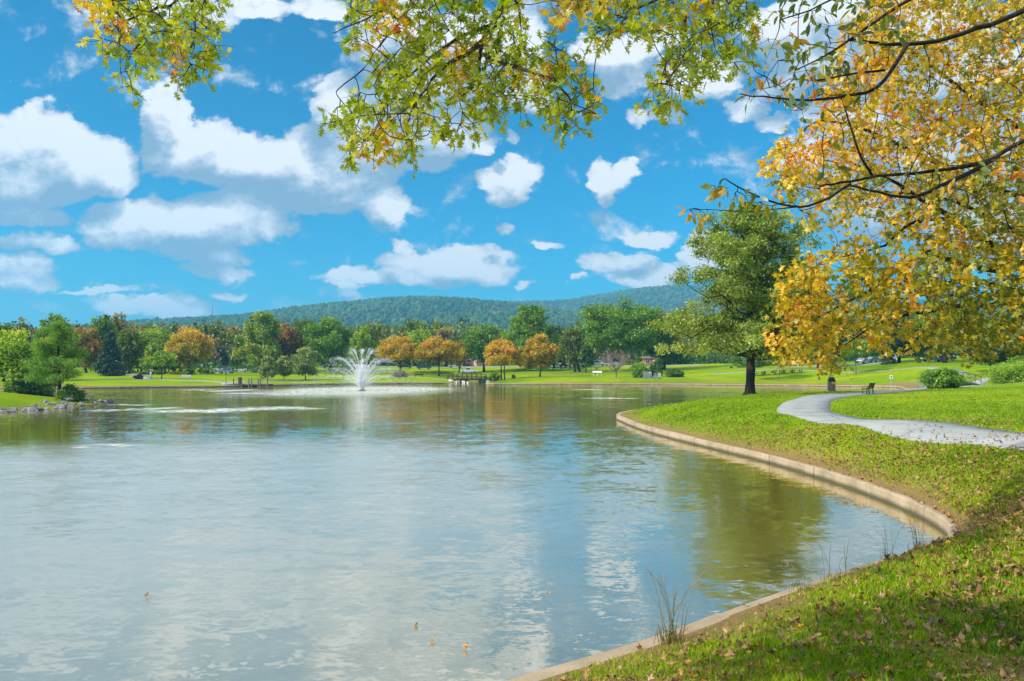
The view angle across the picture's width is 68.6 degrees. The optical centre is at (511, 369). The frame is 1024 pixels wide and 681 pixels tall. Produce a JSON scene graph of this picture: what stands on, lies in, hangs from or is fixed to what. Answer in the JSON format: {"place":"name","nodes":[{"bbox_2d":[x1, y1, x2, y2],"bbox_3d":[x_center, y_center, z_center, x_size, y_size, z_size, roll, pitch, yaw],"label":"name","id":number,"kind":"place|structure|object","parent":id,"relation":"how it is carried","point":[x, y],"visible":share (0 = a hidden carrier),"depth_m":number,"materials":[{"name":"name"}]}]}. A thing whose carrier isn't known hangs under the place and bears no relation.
{"place":"outdoors","nodes":[
{"label":"outdoors","id":0,"kind":"place"},
{"bbox_2d":[137,377,446,382],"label":"path","id":1,"kind":"structure","parent":0,"point":[264,381],"depth_m":152.46,"materials":[{"name":"concrete"}]},
{"bbox_2d":[0,381,946,680],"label":"lake water","id":2,"kind":"structure","parent":0,"point":[290,533],"depth_m":14.02,"materials":[{"name":"liquid"}]},
{"bbox_2d":[223,378,272,386],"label":"fishing dock","id":3,"kind":"object","parent":2,"relation":"in","point":[251,384],"visible":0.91,"depth_m":134.65,"materials":[{"name":"wood"}]},
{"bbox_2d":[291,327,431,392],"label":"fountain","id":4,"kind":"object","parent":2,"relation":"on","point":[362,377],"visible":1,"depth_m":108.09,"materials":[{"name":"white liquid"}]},
{"bbox_2d":[302,305,669,384],"bbox_3d":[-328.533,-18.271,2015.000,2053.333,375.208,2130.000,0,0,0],"label":"hill","id":5,"kind":"structure","parent":0,"point":[461,320],"depth_m":1770.56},
{"bbox_2d":[75,295,905,362],"bbox_3d":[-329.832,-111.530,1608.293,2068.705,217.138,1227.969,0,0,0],"label":"forest","id":6,"kind":"object","parent":5,"relation":"on","point":[381,309],"visible":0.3,"depth_m":1745.98,"materials":[{"name":"green plant"}]},
{"bbox_2d":[0,356,1023,680],"bbox_3d":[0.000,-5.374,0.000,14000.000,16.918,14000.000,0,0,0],"label":"ground","id":7,"kind":"structure","parent":0,"point":[872,372],"depth_m":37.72,"materials":[{"name":"plant"}]},
{"bbox_2d":[0,322,17,381],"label":"deciduous tree","id":8,"kind":"object","parent":7,"relation":"on","point":[9,327],"visible":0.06,"depth_m":131.84,"materials":[{"name":"green plant"}]},
{"bbox_2d":[1,378,56,396],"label":"shrub","id":9,"kind":"object","parent":7,"relation":"on","point":[20,387],"visible":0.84,"depth_m":83.16,"materials":[{"name":"green plant"}]},
{"bbox_2d":[0,326,65,393],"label":"maple tree","id":10,"kind":"object","parent":7,"relation":"on","point":[14,350],"visible":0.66,"depth_m":81.41,"materials":[{"name":"green plant"}]},
{"bbox_2d":[32,312,75,368],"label":"deciduous tree","id":11,"kind":"object","parent":7,"relation":"on","point":[52,317],"visible":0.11,"depth_m":139.51,"materials":[{"name":"green plant"}]},
{"bbox_2d":[36,336,71,387],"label":"maple tree","id":12,"kind":"object","parent":7,"relation":"on","point":[52,383],"visible":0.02,"depth_m":91.58,"materials":[{"name":"green plant"}]},
{"bbox_2d":[19,319,92,395],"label":"pine tree","id":13,"kind":"object","parent":7,"relation":"on","point":[57,340],"visible":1,"depth_m":65.98,"materials":[{"name":"green plant"}]},
{"bbox_2d":[58,383,87,401],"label":"shrub","id":14,"kind":"object","parent":7,"relation":"on","point":[72,391],"visible":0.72,"depth_m":65.60,"materials":[{"name":"green plant"}]},
{"bbox_2d":[71,325,103,372],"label":"deciduous tree","id":15,"kind":"object","parent":7,"relation":"on","point":[92,342],"visible":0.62,"depth_m":184.95,"materials":[{"name":"orange plant"}]},
{"bbox_2d":[87,314,119,370],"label":"deciduous tree","id":16,"kind":"object","parent":7,"relation":"on","point":[102,324],"visible":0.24,"depth_m":204.37,"materials":[{"name":"green plant"}]},
{"bbox_2d":[93,331,128,375],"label":"spruce tree","id":17,"kind":"object","parent":7,"relation":"on","point":[109,360],"visible":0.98,"depth_m":163.85,"materials":[{"name":"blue plant"}]},
{"bbox_2d":[109,311,131,370],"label":"deciduous tree","id":18,"kind":"object","parent":7,"relation":"on","point":[121,323],"visible":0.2,"depth_m":211.48,"materials":[{"name":"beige plant"}]},
{"bbox_2d":[116,328,146,373],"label":"deciduous tree","id":19,"kind":"object","parent":7,"relation":"on","point":[130,345],"visible":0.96,"depth_m":185.24,"materials":[{"name":"green plant"}]},
{"bbox_2d":[138,370,154,374],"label":"parked car","id":20,"kind":"object","parent":7,"relation":"on","point":[145,372],"visible":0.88,"depth_m":177.07,"materials":[{"name":"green metal"}]},
{"bbox_2d":[138,325,173,371],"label":"deciduous tree","id":21,"kind":"object","parent":7,"relation":"on","point":[153,340],"visible":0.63,"depth_m":194.16,"materials":[{"name":"green plant"}]},
{"bbox_2d":[143,350,177,378],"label":"young tree","id":22,"kind":"object","parent":7,"relation":"on","point":[159,358],"visible":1,"depth_m":148.84,"materials":[{"name":"green plant"}]},
{"bbox_2d":[164,325,215,371],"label":"deciduous tree","id":23,"kind":"object","parent":7,"relation":"on","point":[188,347],"visible":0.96,"depth_m":188.19,"materials":[{"name":"plant"}]},
{"bbox_2d":[185,368,194,374],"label":"shrub","id":24,"kind":"object","parent":7,"relation":"on","point":[190,371],"visible":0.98,"depth_m":177.39,"materials":[{"name":"green plant"}]},
{"bbox_2d":[206,351,220,368],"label":"bare cherry tree","id":25,"kind":"object","parent":7,"relation":"on","point":[216,355],"visible":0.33,"depth_m":237.31,"materials":[{"name":"grey plant"}]},
{"bbox_2d":[213,347,228,367],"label":"evergreen tree","id":26,"kind":"object","parent":7,"relation":"on","point":[224,357],"visible":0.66,"depth_m":251.19,"materials":[{"name":"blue plant"}]},
{"bbox_2d":[217,368,234,372],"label":"parked car","id":27,"kind":"object","parent":7,"relation":"on","point":[230,370],"visible":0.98,"depth_m":227.12,"materials":[{"name":"metal"}]},
{"bbox_2d":[218,324,242,366],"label":"deciduous tree","id":28,"kind":"object","parent":7,"relation":"on","point":[224,342],"visible":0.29,"depth_m":272.11,"materials":[{"name":"beige plant"}]},
{"bbox_2d":[227,347,247,367],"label":"deciduous tree","id":29,"kind":"object","parent":7,"relation":"on","point":[230,351],"visible":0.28,"depth_m":256.79,"materials":[{"name":"green plant"}]},
{"bbox_2d":[231,310,284,368],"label":"poplar tree","id":30,"kind":"object","parent":7,"relation":"on","point":[251,350],"visible":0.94,"depth_m":219.53,"materials":[{"name":"green plant"}]},
{"bbox_2d":[257,355,279,378],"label":"young tree","id":31,"kind":"object","parent":7,"relation":"on","point":[270,365],"visible":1,"depth_m":159.48,"materials":[{"name":"green plant"}]},
{"bbox_2d":[275,355,294,379],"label":"young tree","id":32,"kind":"object","parent":7,"relation":"on","point":[283,367],"visible":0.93,"depth_m":163.06,"materials":[{"name":"green plant"}]},
{"bbox_2d":[269,322,303,358],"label":"deciduous tree","id":33,"kind":"object","parent":7,"relation":"on","point":[289,346],"visible":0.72,"depth_m":230.17,"materials":[{"name":"orange plant"}]},
{"bbox_2d":[290,346,320,378],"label":"young tree","id":34,"kind":"object","parent":7,"relation":"on","point":[302,366],"visible":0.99,"depth_m":169.27,"materials":[{"name":"green plant"}]},
{"bbox_2d":[288,317,324,363],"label":"deciduous tree","id":35,"kind":"object","parent":7,"relation":"on","point":[301,324],"visible":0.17,"depth_m":233.84,"materials":[{"name":"green plant"}]},
{"bbox_2d":[298,315,356,371],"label":"deciduous tree","id":36,"kind":"object","parent":7,"relation":"on","point":[333,341],"visible":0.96,"depth_m":222.99,"materials":[{"name":"green plant"}]},
{"bbox_2d":[348,326,377,370],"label":"poplar tree","id":37,"kind":"object","parent":7,"relation":"on","point":[365,343],"visible":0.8,"depth_m":213.43,"materials":[{"name":"green plant"}]},
{"bbox_2d":[375,335,416,370],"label":"autumn tree","id":38,"kind":"object","parent":7,"relation":"on","point":[391,348],"visible":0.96,"depth_m":203.94,"materials":[{"name":"orange plant"}]},
{"bbox_2d":[392,371,408,376],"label":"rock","id":39,"kind":"object","parent":7,"relation":"on","point":[397,374],"visible":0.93,"depth_m":188.91,"materials":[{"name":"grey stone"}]},
{"bbox_2d":[66,0,769,178],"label":"pin oak tree","id":40,"kind":"object","parent":7,"relation":"on","point":[686,58],"visible":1,"depth_m":6.57,"materials":[{"name":"green plant"}]},
{"bbox_2d":[406,327,432,364],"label":"deciduous tree","id":41,"kind":"object","parent":7,"relation":"on","point":[418,335],"visible":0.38,"depth_m":260.73,"materials":[{"name":"green plant"}]},
{"bbox_2d":[417,364,430,368],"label":"parked car","id":42,"kind":"object","parent":7,"relation":"on","point":[419,366],"visible":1,"depth_m":243.13,"materials":[{"name":"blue metal"}]},
{"bbox_2d":[413,370,457,373],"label":"hedge","id":43,"kind":"object","parent":7,"relation":"on","point":[443,372],"visible":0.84,"depth_m":218.45,"materials":[{"name":"green plant"}]},
{"bbox_2d":[410,335,467,375],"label":"autumn tree","id":44,"kind":"object","parent":7,"relation":"on","point":[436,349],"visible":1,"depth_m":201.02,"materials":[{"name":"orange plant"}]},
{"bbox_2d":[433,325,459,365],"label":"deciduous tree","id":45,"kind":"object","parent":7,"relation":"on","point":[444,333],"visible":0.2,"depth_m":270.79,"materials":[{"name":"beige plant"}]},
{"bbox_2d":[453,340,466,372],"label":"deciduous tree","id":46,"kind":"object","parent":7,"relation":"on","point":[459,363],"visible":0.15,"depth_m":227.43,"materials":[{"name":"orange plant"}]},
{"bbox_2d":[447,374,485,380],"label":"footbridge","id":47,"kind":"object","parent":7,"relation":"on","point":[452,376],"visible":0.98,"depth_m":178.95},
{"bbox_2d":[460,368,477,372],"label":"pickup truck","id":48,"kind":"object","parent":7,"relation":"on","point":[468,370],"visible":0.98,"depth_m":225.12,"materials":[{"name":"white paint"}]},
{"bbox_2d":[451,356,492,365],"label":"house","id":49,"kind":"structure","parent":7,"relation":"on","point":[470,362],"depth_m":270.50,"materials":[{"name":"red brick"}]},
{"bbox_2d":[0,382,956,680],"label":"kerb","id":50,"kind":"structure","parent":7,"relation":"on","point":[936,518],"depth_m":17.42,"materials":[{"name":"concrete"}]},
{"bbox_2d":[461,322,505,371],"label":"deciduous tree","id":51,"kind":"object","parent":7,"relation":"on","point":[474,344],"visible":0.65,"depth_m":229.29,"materials":[{"name":"green plant"}]},
{"bbox_2d":[478,375,489,382],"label":"shrub","id":52,"kind":"object","parent":7,"relation":"on","point":[483,378],"visible":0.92,"depth_m":179.52,"materials":[{"name":"green plant"}]},
{"bbox_2d":[487,370,500,381],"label":"shrub","id":53,"kind":"object","parent":7,"relation":"on","point":[492,377],"visible":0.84,"depth_m":178.60,"materials":[{"name":"green plant"}]},
{"bbox_2d":[482,336,525,379],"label":"autumn tree","id":54,"kind":"object","parent":7,"relation":"on","point":[502,352],"visible":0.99,"depth_m":174.13,"materials":[{"name":"orange plant"}]},
{"bbox_2d":[3,310,1022,366],"bbox_3d":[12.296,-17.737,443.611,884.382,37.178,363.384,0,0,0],"label":"forest","id":55,"kind":"object","parent":7,"relation":"on","point":[377,331],"visible":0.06,"depth_m":279.62,"materials":[{"name":"plant"}]},
{"bbox_2d":[72,341,968,373],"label":"undergrowth","id":56,"kind":"object","parent":7,"relation":"on","point":[737,360],"visible":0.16,"depth_m":226.72,"materials":[{"name":"green plant"}]},
{"bbox_2d":[500,302,562,368],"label":"deciduous tree","id":57,"kind":"object","parent":7,"relation":"on","point":[520,332],"visible":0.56,"depth_m":239.54,"materials":[{"name":"green plant"}]},
{"bbox_2d":[520,333,560,376],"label":"autumn tree","id":58,"kind":"object","parent":7,"relation":"on","point":[537,350],"visible":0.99,"depth_m":180.47,"materials":[{"name":"orange plant"}]},
{"bbox_2d":[522,368,591,370],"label":"hedge","id":59,"kind":"object","parent":7,"relation":"on","point":[556,369],"visible":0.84,"depth_m":229.14,"materials":[{"name":"green plant"}]},
{"bbox_2d":[545,322,569,367],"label":"deciduous tree","id":60,"kind":"object","parent":7,"relation":"on","point":[561,330],"visible":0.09,"depth_m":246.64,"materials":[{"name":"green plant"}]},
{"bbox_2d":[556,328,586,371],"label":"deciduous tree","id":61,"kind":"object","parent":7,"relation":"on","point":[569,353],"visible":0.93,"depth_m":220.50,"materials":[{"name":"green plant"}]},
{"bbox_2d":[577,345,593,372],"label":"deciduous tree","id":62,"kind":"object","parent":7,"relation":"on","point":[585,357],"visible":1,"depth_m":214.31,"materials":[{"name":"green plant"}]},
{"bbox_2d":[596,350,639,376],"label":"bare cherry tree","id":63,"kind":"object","parent":7,"relation":"on","point":[619,364],"visible":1,"depth_m":175.25,"materials":[{"name":"grey plant"}]},
{"bbox_2d":[573,295,666,363],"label":"deciduous tree","id":64,"kind":"object","parent":7,"relation":"on","point":[610,326],"visible":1,"depth_m":214.31,"materials":[{"name":"green plant"}]},
{"bbox_2d":[629,362,652,377],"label":"clipped bush","id":65,"kind":"object","parent":7,"relation":"on","point":[637,369],"visible":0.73,"depth_m":170.90,"materials":[{"name":"green plant"}]},
{"bbox_2d":[642,371,651,377],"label":"utility cabinet","id":66,"kind":"object","parent":7,"relation":"on","point":[647,374],"visible":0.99,"depth_m":167.41,"materials":[{"name":"metal"}]},
{"bbox_2d":[641,356,654,364],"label":"house","id":67,"kind":"structure","parent":7,"relation":"on","point":[648,360],"depth_m":264.15,"materials":[{"name":"red brick"}]},
{"bbox_2d":[649,357,663,376],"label":"clipped bush","id":68,"kind":"object","parent":7,"relation":"on","point":[657,365],"visible":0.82,"depth_m":173.32,"materials":[{"name":"green plant"}]},
{"bbox_2d":[642,306,681,368],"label":"deciduous tree","id":69,"kind":"object","parent":7,"relation":"on","point":[666,337],"visible":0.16,"depth_m":222.28,"materials":[{"name":"green plant"}]},
{"bbox_2d":[644,339,688,368],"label":"deciduous tree","id":70,"kind":"object","parent":7,"relation":"on","point":[672,356],"visible":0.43,"depth_m":221.00,"materials":[{"name":"green plant"}]},
{"bbox_2d":[663,368,684,376],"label":"clipped bush","id":71,"kind":"object","parent":7,"relation":"on","point":[671,372],"visible":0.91,"depth_m":170.07,"materials":[{"name":"green plant"}]},
{"bbox_2d":[647,568,703,644],"bbox_3d":[1.593,2.328,7.339,0.572,0.779,0.866,0,0,13],"label":"grass tussock","id":72,"kind":"object","parent":7,"relation":"on","point":[670,634],"depth_m":7.39,"materials":[{"name":"plant"}]},
{"bbox_2d":[643,201,838,394],"bbox_3d":[19.622,-6.200,64.361,15.557,16.879,17.766,0,0,22],"label":"willow oak tree","id":73,"kind":"object","parent":7,"relation":"on","point":[738,256],"visible":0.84,"depth_m":62.11,"materials":[{"name":"green plant"}]},
{"bbox_2d":[741,352,765,368],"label":"young tree","id":74,"kind":"object","parent":7,"relation":"on","point":[759,364],"visible":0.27,"depth_m":155.26,"materials":[{"name":"green plant"}]},
{"bbox_2d":[762,356,792,379],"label":"young tree","id":75,"kind":"object","parent":7,"relation":"on","point":[773,360],"visible":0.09,"depth_m":155.79,"materials":[{"name":"green plant"}]},
{"bbox_2d":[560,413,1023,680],"bbox_3d":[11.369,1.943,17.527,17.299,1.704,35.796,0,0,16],"label":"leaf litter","id":76,"kind":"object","parent":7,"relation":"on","point":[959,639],"visible":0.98,"depth_m":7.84,"materials":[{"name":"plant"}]},
{"bbox_2d":[787,561,810,591],"bbox_3d":[3.484,2.517,9.088,0.246,0.377,0.291,0,0,0],"label":"grass tussock","id":77,"kind":"object","parent":7,"relation":"on","point":[798,579],"depth_m":9.05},
{"bbox_2d":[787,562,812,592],"bbox_3d":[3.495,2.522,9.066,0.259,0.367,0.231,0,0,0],"label":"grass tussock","id":78,"kind":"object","parent":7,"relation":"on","point":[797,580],"depth_m":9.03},
{"bbox_2d":[805,334,838,367],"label":"deciduous tree","id":79,"kind":"object","parent":7,"relation":"on","point":[816,356],"visible":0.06,"depth_m":178.76,"materials":[{"name":"green plant"}]},
{"bbox_2d":[827,377,835,390],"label":"litter bin","id":80,"kind":"object","parent":7,"relation":"on","point":[831,386],"visible":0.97,"depth_m":71.73,"materials":[{"name":"black plastic"}]},
{"bbox_2d":[818,544,851,581],"bbox_3d":[4.058,2.441,9.458,0.216,0.515,0.387,0,0,-26],"label":"grass tussock","id":81,"kind":"object","parent":7,"relation":"on","point":[829,567],"depth_m":9.48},
{"bbox_2d":[834,318,865,360],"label":"deciduous tree","id":82,"kind":"object","parent":7,"relation":"on","point":[845,339],"visible":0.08,"depth_m":210.54,"materials":[{"name":"green plant"}]},
{"bbox_2d":[678,0,1023,255],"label":"cherry tree","id":83,"kind":"object","parent":7,"relation":"on","point":[842,97],"visible":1,"depth_m":5.60,"materials":[{"name":"yellow plant"}]},
{"bbox_2d":[838,338,872,373],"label":"young tree","id":84,"kind":"object","parent":7,"relation":"on","point":[858,352],"visible":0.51,"depth_m":156.62,"materials":[{"name":"green plant"}]},
{"bbox_2d":[881,349,896,364],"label":"conifer tree","id":85,"kind":"object","parent":7,"relation":"on","point":[888,360],"visible":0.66,"depth_m":175.09,"materials":[{"name":"green plant"}]},
{"bbox_2d":[756,0,1023,383],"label":"yellow maple tree","id":86,"kind":"object","parent":7,"relation":"on","point":[952,319],"visible":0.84,"depth_m":10.40,"materials":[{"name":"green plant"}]},
{"bbox_2d":[880,525,903,562],"bbox_3d":[5.261,2.393,10.374,0.278,0.565,0.322,0,0,-45],"label":"grass tussock","id":87,"kind":"object","parent":7,"relation":"on","point":[887,546],"depth_m":10.42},
{"bbox_2d":[863,309,923,362],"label":"deciduous tree","id":88,"kind":"object","parent":7,"relation":"on","point":[899,343],"visible":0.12,"depth_m":176.56,"materials":[{"name":"green plant"}]},
{"bbox_2d":[905,513,924,549],"bbox_3d":[5.855,2.344,10.880,0.336,0.618,0.333,0,0,20],"label":"grass tussock","id":89,"kind":"object","parent":7,"relation":"on","point":[916,543],"depth_m":10.89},
{"bbox_2d":[909,344,942,356],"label":"deciduous tree","id":90,"kind":"object","parent":7,"relation":"on","point":[924,349],"visible":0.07,"depth_m":207.30,"materials":[{"name":"green plant"}]},
{"bbox_2d":[921,354,942,361],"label":"parked car","id":91,"kind":"object","parent":7,"relation":"on","point":[940,358],"visible":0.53,"depth_m":164.12,"materials":[{"name":"grey metal"}]},
{"bbox_2d":[916,366,967,388],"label":"bush","id":92,"kind":"object","parent":7,"relation":"on","point":[943,377],"visible":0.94,"depth_m":80.97,"materials":[{"name":"green plant"}]},
{"bbox_2d":[902,306,995,362],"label":"deciduous tree","id":93,"kind":"object","parent":7,"relation":"on","point":[944,359],"visible":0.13,"depth_m":159.46,"materials":[{"name":"green plant"}]},
{"bbox_2d":[916,372,981,387],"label":"footbridge","id":94,"kind":"object","parent":7,"relation":"on","point":[971,383],"visible":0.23,"depth_m":98.98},
{"bbox_2d":[956,327,1023,366],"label":"deciduous tree","id":95,"kind":"object","parent":7,"relation":"on","point":[1001,354],"visible":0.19,"depth_m":115.62,"materials":[{"name":"green plant"}]},
{"bbox_2d":[983,361,1023,383],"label":"shrub","id":96,"kind":"object","parent":7,"relation":"on","point":[1011,372],"visible":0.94,"depth_m":91.36,"materials":[{"name":"green plant"}]},
{"bbox_2d":[998,355,1023,364],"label":"shrub","id":97,"kind":"object","parent":7,"relation":"on","point":[1014,359],"visible":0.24,"depth_m":107.80,"materials":[{"name":"green plant"}]},
{"bbox_2d":[0,0,1023,328],"label":"sky","id":98,"kind":"structure","parent":0,"point":[233,198],"materials":[{"name":"blue"}]},
{"bbox_2d":[411,364,699,367],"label":"road","id":99,"kind":"structure","parent":0,"point":[537,366],"depth_m":258.38,"materials":[{"name":"asphalt"}]},
{"bbox_2d":[549,288,1004,317],"bbox_3d":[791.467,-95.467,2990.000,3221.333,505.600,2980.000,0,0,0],"label":"hill","id":100,"kind":"structure","parent":0,"point":[667,293],"depth_m":2734.99,"materials":[{"name":"plant"}]},
{"bbox_2d":[509,284,1023,325],"bbox_3d":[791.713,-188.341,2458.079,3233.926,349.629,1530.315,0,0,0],"label":"forest","id":101,"kind":"object","parent":100,"relation":"on","point":[682,292],"visible":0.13,"depth_m":2790.57,"materials":[{"name":"green plant"}]},
{"bbox_2d":[710,367,967,374],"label":"path","id":102,"kind":"structure","parent":0,"point":[853,372],"depth_m":160.68,"materials":[{"name":"concrete"}]},
{"bbox_2d":[784,361,902,366],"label":"road","id":103,"kind":"structure","parent":0,"point":[846,364],"depth_m":186.09,"materials":[{"name":"asphalt"}]},
{"bbox_2d":[856,358,870,363],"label":"parked car","id":104,"kind":"object","parent":103,"relation":"on","point":[863,360],"visible":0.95,"depth_m":184.92,"materials":[{"name":"silver metal"}]},
{"bbox_2d":[867,357,881,361],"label":"parked car","id":105,"kind":"object","parent":103,"relation":"on","point":[871,359],"visible":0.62,"depth_m":187.14,"materials":[{"name":"silver paint"}]},
{"bbox_2d":[777,388,1023,450],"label":"path","id":106,"kind":"structure","parent":0,"point":[814,408],"depth_m":22.94,"materials":[{"name":"concrete"}]},
{"bbox_2d":[862,383,874,393],"bbox_3d":[29.608,1.531,62.272,0.705,0.950,1.500,0,0,41],"label":"park bench","id":107,"kind":"object","parent":106,"relation":"on","point":[871,386],"visible":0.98,"depth_m":62.05,"materials":[{"name":"black wood"}]},
{"bbox_2d":[973,377,992,384],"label":"path","id":108,"kind":"structure","parent":0,"point":[984,381],"depth_m":106.06,"materials":[{"name":"concrete"}]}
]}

